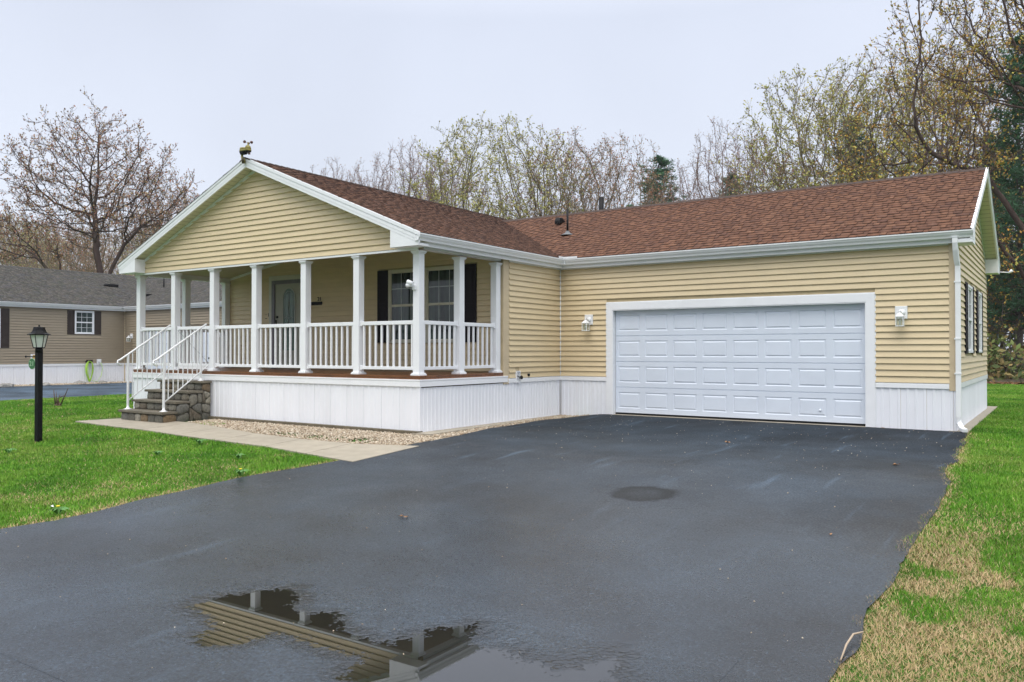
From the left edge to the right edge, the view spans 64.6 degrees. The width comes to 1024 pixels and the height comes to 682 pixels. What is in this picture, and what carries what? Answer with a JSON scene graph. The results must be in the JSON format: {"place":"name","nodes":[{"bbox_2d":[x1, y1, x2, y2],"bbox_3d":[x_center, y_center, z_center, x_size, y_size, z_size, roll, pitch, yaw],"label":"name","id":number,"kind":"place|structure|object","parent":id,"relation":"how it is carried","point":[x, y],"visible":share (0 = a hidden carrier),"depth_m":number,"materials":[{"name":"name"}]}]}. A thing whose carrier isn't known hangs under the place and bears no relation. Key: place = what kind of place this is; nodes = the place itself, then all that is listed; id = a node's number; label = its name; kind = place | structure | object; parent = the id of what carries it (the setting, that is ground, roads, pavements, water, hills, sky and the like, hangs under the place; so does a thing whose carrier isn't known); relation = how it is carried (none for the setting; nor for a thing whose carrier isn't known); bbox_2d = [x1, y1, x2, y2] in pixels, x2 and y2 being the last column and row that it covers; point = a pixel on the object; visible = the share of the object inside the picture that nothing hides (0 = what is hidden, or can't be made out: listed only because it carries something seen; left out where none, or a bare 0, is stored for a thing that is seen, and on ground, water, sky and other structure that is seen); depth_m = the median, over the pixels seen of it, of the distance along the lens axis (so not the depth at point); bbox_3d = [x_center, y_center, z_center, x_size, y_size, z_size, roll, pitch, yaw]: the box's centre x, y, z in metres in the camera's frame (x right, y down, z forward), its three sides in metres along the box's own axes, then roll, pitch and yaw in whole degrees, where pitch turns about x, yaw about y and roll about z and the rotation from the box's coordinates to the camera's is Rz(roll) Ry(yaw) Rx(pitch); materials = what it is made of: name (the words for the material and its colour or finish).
{"place":"outdoors","nodes":[
{"label":"outdoors","id":0,"kind":"place"},
{"bbox_2d":[0,383,14,386],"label":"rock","id":1,"kind":"object","parent":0,"point":[6,385],"visible":0.58,"depth_m":30.12,"materials":[{"name":"white stone"}]},
{"bbox_2d":[0,383,131,400],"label":"driveway","id":2,"kind":"structure","parent":0,"point":[23,392],"depth_m":27.50,"materials":[{"name":"grey asphalt"}]},
{"bbox_2d":[14,381,130,385],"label":"gravel","id":3,"kind":"structure","parent":0,"point":[72,383],"depth_m":32.48,"materials":[{"name":"beige gravel"}]},
{"bbox_2d":[0,178,167,220],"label":"overhead cable","id":4,"kind":"object","parent":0,"point":[82,200],"visible":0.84,"depth_m":44.13,"materials":[{"name":"black plastic"}]},
{"bbox_2d":[0,393,337,528],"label":"lawn grass","id":5,"kind":"structure","parent":0,"point":[118,401],"depth_m":11.27,"materials":[{"name":"green plant"}]},
{"bbox_2d":[75,418,418,461],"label":"path","id":6,"kind":"structure","parent":0,"point":[349,452],"depth_m":12.68,"materials":[{"name":"concrete"}]},
{"bbox_2d":[188,414,588,444],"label":"gravel","id":7,"kind":"structure","parent":0,"point":[345,434],"depth_m":13.44,"materials":[{"name":"beige gravel"}]},
{"bbox_2d":[0,414,966,681],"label":"driveway","id":8,"kind":"structure","parent":0,"point":[746,518],"depth_m":7.07,"materials":[{"name":"grey asphalt"}]},
{"bbox_2d":[0,557,743,681],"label":"puddle bed","id":9,"kind":"object","parent":8,"relation":"on","point":[135,640],"visible":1,"depth_m":4.69,"materials":[{"name":"grey asphalt"}]},
{"bbox_2d":[186,588,627,681],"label":"puddle","id":10,"kind":"object","parent":8,"relation":"on","point":[445,655],"visible":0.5,"depth_m":4.58,"materials":[{"name":"clear liquid"}]},
{"bbox_2d":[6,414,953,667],"bbox_3d":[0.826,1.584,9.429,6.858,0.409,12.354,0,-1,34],"label":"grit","id":11,"kind":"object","parent":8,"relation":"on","point":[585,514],"visible":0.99,"depth_m":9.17,"materials":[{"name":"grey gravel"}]},
{"bbox_2d":[840,631,863,660],"bbox_3d":[1.838,1.657,4.424,0.050,0.068,0.347,-1,-1,42],"label":"fallen twig","id":12,"kind":"object","parent":8,"relation":"on","point":[848,641],"visible":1,"depth_m":4.45,"materials":[{"name":"beige wood"}]},
{"bbox_2d":[0,357,1023,681],"bbox_3d":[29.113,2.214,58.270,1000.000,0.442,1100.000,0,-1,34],"label":"ground","id":13,"kind":"structure","parent":0,"point":[916,641],"depth_m":5.33,"materials":[{"name":"plant"}]},
{"bbox_2d":[3,448,16,452],"bbox_3d":[-7.636,1.670,12.284,0.209,0.078,0.216,-1,-1,42],"label":"weed","id":14,"kind":"object","parent":13,"relation":"on","point":[8,450],"visible":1,"depth_m":12.27,"materials":[{"name":"green plant"}]},
{"bbox_2d":[0,205,32,266],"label":"open tree","id":15,"kind":"object","parent":13,"relation":"on","point":[10,264],"visible":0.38,"depth_m":99.30,"materials":[{"name":"brown plant"}]},
{"bbox_2d":[0,219,64,267],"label":"open tree","id":16,"kind":"object","parent":13,"relation":"on","point":[24,244],"visible":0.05,"depth_m":118.08,"materials":[{"name":"brown plant"}]},
{"bbox_2d":[0,213,71,268],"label":"spreading tree","id":17,"kind":"object","parent":13,"relation":"on","point":[28,236],"visible":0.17,"depth_m":104.78,"materials":[{"name":"brown plant"}]},
{"bbox_2d":[8,213,66,267],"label":"slender tree","id":18,"kind":"object","parent":13,"relation":"on","point":[38,239],"visible":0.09,"depth_m":111.97,"materials":[{"name":"brown plant"}]},
{"bbox_2d":[25,325,50,441],"bbox_3d":[-7.966,0.710,13.536,0.539,1.962,0.308,0,-1,26],"label":"lamp post","id":19,"kind":"object","parent":13,"relation":"on","point":[39,336],"visible":0.94,"depth_m":13.46,"materials":[{"name":"black metal"}]},
{"bbox_2d":[28,357,34,368],"bbox_3d":[-8.006,0.364,13.516,0.156,0.218,0.026,0,-1,20],"label":"house number sign","id":20,"kind":"object","parent":19,"relation":"hanging from","point":[31,363],"visible":1,"depth_m":13.51,"materials":[{"name":"green metal"}]},
{"bbox_2d":[0,225,103,269],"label":"spreading tree","id":21,"kind":"object","parent":13,"relation":"on","point":[56,244],"visible":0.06,"depth_m":124.11,"materials":[{"name":"brown plant"}]},
{"bbox_2d":[44,505,68,514],"bbox_3d":[-4.621,1.725,8.238,0.248,0.115,0.198,0,-1,-25],"label":"weed","id":22,"kind":"object","parent":13,"relation":"on","point":[59,509],"visible":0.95,"depth_m":8.22,"materials":[{"name":"green plant"}]},
{"bbox_2d":[53,389,67,405],"bbox_3d":[-11.081,1.412,19.913,0.562,0.508,0.135,0,-1,34],"label":"cut shrub","id":23,"kind":"object","parent":13,"relation":"on","point":[56,401],"visible":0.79,"depth_m":19.93,"materials":[{"name":"brown plant"}]},
{"bbox_2d":[19,224,110,271],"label":"open tree","id":24,"kind":"object","parent":13,"relation":"on","point":[57,265],"visible":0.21,"depth_m":98.89,"materials":[{"name":"brown plant"}]},
{"bbox_2d":[47,229,133,274],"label":"spreading tree","id":25,"kind":"object","parent":13,"relation":"on","point":[111,252],"visible":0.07,"depth_m":113.40,"materials":[{"name":"brown plant"}]},
{"bbox_2d":[0,89,203,273],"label":"oak tree","id":26,"kind":"object","parent":13,"relation":"on","point":[96,231],"visible":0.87,"depth_m":49.33,"materials":[{"name":"brown plant"}]},
{"bbox_2d":[76,234,134,274],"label":"open tree","id":27,"kind":"object","parent":13,"relation":"on","point":[107,261],"visible":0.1,"depth_m":96.88,"materials":[{"name":"brown plant"}]},
{"bbox_2d":[0,265,221,384],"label":"house","id":28,"kind":"structure","parent":13,"relation":"on","point":[81,317],"depth_m":33.46,"materials":[{"name":"beige"}]},
{"bbox_2d":[75,311,93,333],"bbox_3d":[-17.691,-0.767,33.517,0.050,0.955,0.800,0,-1,34],"label":"window","id":29,"kind":"structure","parent":28,"relation":"in","point":[84,320],"depth_m":33.54,"materials":[{"name":"white plastic"}]},
{"bbox_2d":[85,360,102,381],"bbox_3d":[-17.420,1.244,33.762,0.156,0.923,0.750,0,-1,34],"label":"garden hose","id":30,"kind":"object","parent":28,"relation":"attached to","point":[87,373],"visible":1,"depth_m":33.56,"materials":[{"name":"green plastic"}]},
{"bbox_2d":[126,334,132,340],"bbox_3d":[-16.330,-0.148,34.578,0.186,0.337,0.212,0,-1,34],"label":"wall lantern","id":31,"kind":"object","parent":28,"relation":"attached to","point":[128,338],"depth_m":34.53,"materials":[{"name":"white metal"}]},
{"bbox_2d":[145,329,208,368],"bbox_3d":[-13.746,0.554,32.939,5.005,2.230,0.035,0,-1,34],"label":"garage door","id":32,"kind":"structure","parent":28,"relation":"in","point":[149,366],"depth_m":33.25,"materials":[{"name":"white plastic"}]},
{"bbox_2d":[45,161,186,274],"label":"open tree","id":33,"kind":"object","parent":13,"relation":"on","point":[111,240],"visible":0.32,"depth_m":56.07,"materials":[{"name":"brown plant"}]},
{"bbox_2d":[111,222,153,274],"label":"spreading tree","id":34,"kind":"object","parent":13,"relation":"on","point":[126,249],"visible":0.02,"depth_m":91.37,"materials":[{"name":"brown plant"}]},
{"bbox_2d":[112,184,194,275],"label":"open tree","id":35,"kind":"object","parent":13,"relation":"on","point":[153,222],"visible":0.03,"depth_m":63.09,"materials":[{"name":"brown plant"}]},
{"bbox_2d":[118,379,211,422],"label":"stone steps","id":36,"kind":"structure","parent":13,"relation":"on","point":[190,400],"depth_m":16.02,"materials":[{"name":"grey stone"}]},
{"bbox_2d":[117,325,171,408],"bbox_3d":[-7.525,0.508,16.606,0.150,1.728,1.210,0,-1,34],"label":"handrail","id":37,"kind":"object","parent":36,"relation":"on","point":[136,348],"visible":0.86,"depth_m":16.59,"materials":[{"name":"white metal"}]},
{"bbox_2d":[152,324,207,411],"bbox_3d":[-6.508,0.500,15.914,0.150,1.728,1.210,0,-1,34],"label":"handrail","id":38,"kind":"object","parent":36,"relation":"on","point":[163,377],"visible":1,"depth_m":15.91,"materials":[{"name":"white metal"}]},
{"bbox_2d":[193,439,206,443],"bbox_3d":[-4.853,1.565,12.596,0.218,0.078,0.261,0,-1,30],"label":"weed","id":39,"kind":"object","parent":13,"relation":"on","point":[199,441],"visible":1,"depth_m":12.60,"materials":[{"name":"green plant"}]},
{"bbox_2d":[232,453,244,458],"bbox_3d":[-3.772,1.585,11.138,0.211,0.070,0.196,0,-1,-27],"label":"weed","id":40,"kind":"object","parent":13,"relation":"on","point":[238,456],"visible":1,"depth_m":11.13,"materials":[{"name":"green plant"}]},
{"bbox_2d":[234,468,249,475],"bbox_3d":[-3.314,1.614,9.921,0.214,0.115,0.235,0,-1,-22],"label":"weed","id":41,"kind":"object","parent":13,"relation":"on","point":[239,471],"visible":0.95,"depth_m":9.90,"materials":[{"name":"green plant"}]},
{"bbox_2d":[310,157,365,184],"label":"slender tree","id":42,"kind":"object","parent":13,"relation":"on","point":[333,174],"visible":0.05,"depth_m":73.95,"materials":[{"name":"beige plant"}]},
{"bbox_2d":[337,158,393,191],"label":"slender tree","id":43,"kind":"object","parent":13,"relation":"on","point":[356,170],"visible":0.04,"depth_m":71.68,"materials":[{"name":"beige plant"}]},
{"bbox_2d":[117,157,1000,435],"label":"house","id":44,"kind":"structure","parent":13,"relation":"on","point":[777,306],"depth_m":15.25,"materials":[{"name":"beige plastic"}]},
{"bbox_2d":[239,140,252,163],"bbox_3d":[-5.039,-3.560,15.280,0.338,0.403,0.170,-1,-1,40],"label":"weather station","id":45,"kind":"object","parent":44,"relation":"attached to","point":[246,150],"visible":1,"depth_m":15.25,"materials":[{"name":"plastic"}]},
{"bbox_2d":[269,274,300,364],"bbox_3d":[-5.103,-0.438,18.509,1.380,2.143,0.084,0,-1,34],"label":"front door","id":46,"kind":"structure","parent":44,"relation":"in","point":[284,290],"depth_m":18.59,"materials":[{"name":"grey metal"}]},
{"bbox_2d":[311,297,321,304],"bbox_3d":[-4.389,-0.885,18.044,0.450,0.179,0.028,0,-1,34],"label":"number plaque","id":47,"kind":"object","parent":44,"relation":"attached to","point":[316,303],"visible":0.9,"depth_m":17.98,"materials":[{"name":"black plastic"}]},
{"bbox_2d":[406,280,415,289],"bbox_3d":[-1.665,-0.926,13.301,0.149,0.168,0.135,0,-1,34],"label":"security camera","id":48,"kind":"object","parent":44,"relation":"attached to","point":[409,283],"visible":1,"depth_m":13.27,"materials":[{"name":"white plastic"}]},
{"bbox_2d":[515,371,522,382],"bbox_3d":[0.134,0.687,15.559,0.100,0.225,0.149,0,-1,34],"label":"outlet box","id":49,"kind":"object","parent":44,"relation":"attached to","point":[519,376],"visible":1,"depth_m":15.57,"materials":[{"name":"white plastic"}]},
{"bbox_2d":[581,314,592,330],"bbox_3d":[1.516,-0.371,16.452,0.186,0.337,0.212,0,-1,34],"label":"wall lantern","id":50,"kind":"object","parent":44,"relation":"attached to","point":[587,321],"depth_m":16.41,"materials":[{"name":"white metal"}]},
{"bbox_2d":[606,292,876,426],"bbox_3d":[4.054,0.389,15.011,5.037,2.368,0.360,0,-1,34],"label":"garage door","id":51,"kind":"structure","parent":44,"relation":"in","point":[792,359],"depth_m":14.79,"materials":[{"name":"white plastic"}]},
{"bbox_2d":[895,306,907,326],"bbox_3d":[6.321,-0.405,13.186,0.186,0.337,0.212,0,-1,34],"label":"wall lantern","id":52,"kind":"object","parent":44,"relation":"attached to","point":[901,313],"depth_m":13.21,"materials":[{"name":"white metal"}]},
{"bbox_2d":[825,383,1023,681],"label":"lawn grass","id":53,"kind":"structure","parent":13,"relation":"on","point":[996,393],"depth_m":5.73,"materials":[{"name":"green plant"}]},
{"bbox_2d":[987,381,1023,384],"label":"leaf litter","id":54,"kind":"object","parent":13,"relation":"on","point":[994,382],"visible":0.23,"depth_m":31.37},
{"bbox_2d":[0,0,1023,347],"label":"sky","id":55,"kind":"structure","parent":0,"point":[308,82],"materials":[{"name":"white"}]},
{"bbox_2d":[987,366,1023,382],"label":"forest floor","id":56,"kind":"structure","parent":0,"point":[1011,380],"depth_m":34.99,"materials":[{"name":"brown soil"}]},
{"bbox_2d":[366,135,446,200],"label":"slender tree","id":57,"kind":"object","parent":56,"relation":"on","point":[402,176],"visible":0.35,"depth_m":63.73,"materials":[{"name":"beige plant"}]},
{"bbox_2d":[392,146,471,210],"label":"slender tree","id":58,"kind":"object","parent":56,"relation":"on","point":[445,180],"visible":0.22,"depth_m":65.53,"materials":[{"name":"beige plant"}]},
{"bbox_2d":[416,153,512,218],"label":"open tree","id":59,"kind":"object","parent":56,"relation":"on","point":[470,185],"visible":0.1,"depth_m":68.88,"materials":[{"name":"beige plant"}]},
{"bbox_2d":[395,110,594,219],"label":"spreading tree","id":60,"kind":"object","parent":56,"relation":"on","point":[546,207],"visible":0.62,"depth_m":56.16,"materials":[{"name":"green plant"}]},
{"bbox_2d":[496,124,641,219],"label":"open tree","id":61,"kind":"object","parent":56,"relation":"on","point":[579,164],"visible":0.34,"depth_m":59.08,"materials":[{"name":"green plant"}]},
{"bbox_2d":[541,129,676,215],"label":"open tree","id":62,"kind":"object","parent":56,"relation":"on","point":[618,175],"visible":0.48,"depth_m":55.09,"materials":[{"name":"green plant"}]},
{"bbox_2d":[637,154,692,204],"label":"pine tree","id":63,"kind":"object","parent":56,"relation":"on","point":[662,162],"visible":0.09,"depth_m":63.58,"materials":[{"name":"green plant"}]},
{"bbox_2d":[656,158,721,202],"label":"slender tree","id":64,"kind":"object","parent":56,"relation":"on","point":[679,191],"visible":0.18,"depth_m":59.82,"materials":[{"name":"beige plant"}]},
{"bbox_2d":[677,116,777,199],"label":"slender tree","id":65,"kind":"object","parent":56,"relation":"on","point":[709,174],"visible":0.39,"depth_m":54.02,"materials":[{"name":"green plant"}]},
{"bbox_2d":[717,170,749,196],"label":"pine tree","id":66,"kind":"object","parent":56,"relation":"on","point":[730,187],"visible":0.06,"depth_m":69.72,"materials":[{"name":"green plant"}]},
{"bbox_2d":[709,132,836,196],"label":"open tree","id":67,"kind":"object","parent":56,"relation":"on","point":[728,184],"visible":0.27,"depth_m":49.02,"materials":[{"name":"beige plant"}]},
{"bbox_2d":[708,56,954,194],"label":"spreading tree","id":68,"kind":"object","parent":56,"relation":"on","point":[832,99],"visible":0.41,"depth_m":47.84,"materials":[{"name":"green plant"}]},
{"bbox_2d":[829,115,874,182],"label":"pine tree","id":69,"kind":"object","parent":56,"relation":"on","point":[860,139],"visible":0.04,"depth_m":55.74,"materials":[{"name":"green plant"}]},
{"bbox_2d":[776,33,998,207],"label":"open tree","id":70,"kind":"object","parent":56,"relation":"on","point":[836,156],"visible":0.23,"depth_m":51.70,"materials":[{"name":"green plant"}]},
{"bbox_2d":[815,0,1023,281],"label":"young leaf oak","id":71,"kind":"object","parent":56,"relation":"on","point":[945,159],"visible":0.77,"depth_m":37.03,"materials":[{"name":"green plant"}]},
{"bbox_2d":[869,41,1012,212],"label":"slender tree","id":72,"kind":"object","parent":56,"relation":"on","point":[949,141],"visible":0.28,"depth_m":49.06,"materials":[{"name":"green plant"}]},
{"bbox_2d":[876,39,1023,360],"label":"young leaf oak","id":73,"kind":"object","parent":56,"relation":"on","point":[985,127],"visible":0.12,"depth_m":55.29,"materials":[{"name":"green plant"}]},
{"bbox_2d":[902,0,1023,291],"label":"young leaf oak","id":74,"kind":"object","parent":56,"relation":"on","point":[1017,9],"visible":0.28,"depth_m":44.19,"materials":[{"name":"green plant"}]},
{"bbox_2d":[972,132,1001,345],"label":"pine tree","id":75,"kind":"object","parent":56,"relation":"on","point":[988,165],"visible":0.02,"depth_m":61.95,"materials":[{"name":"green plant"}]},
{"bbox_2d":[983,138,1016,353],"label":"pine tree","id":76,"kind":"object","parent":56,"relation":"on","point":[1006,154],"visible":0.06,"depth_m":49.95,"materials":[{"name":"green plant"}]},
{"bbox_2d":[987,280,1016,363],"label":"understory tree","id":77,"kind":"object","parent":56,"relation":"on","point":[996,316],"visible":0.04,"depth_m":41.84,"materials":[{"name":"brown plant"}]},
{"bbox_2d":[987,260,1016,331],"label":"understory tree","id":78,"kind":"object","parent":56,"relation":"on","point":[999,297],"visible":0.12,"depth_m":40.91,"materials":[{"name":"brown plant"}]},
{"bbox_2d":[987,32,1023,373],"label":"pine tree","id":79,"kind":"object","parent":56,"relation":"on","point":[1015,173],"visible":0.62,"depth_m":38.88,"materials":[{"name":"green plant"}]},
{"bbox_2d":[987,325,1023,381],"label":"undergrowth","id":80,"kind":"object","parent":56,"relation":"on","point":[996,351],"visible":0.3,"depth_m":35.89,"materials":[{"name":"green plant"}]},
{"bbox_2d":[987,273,1023,371],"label":"understory tree","id":81,"kind":"object","parent":56,"relation":"on","point":[1002,324],"visible":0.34,"depth_m":38.80,"materials":[{"name":"green plant"}]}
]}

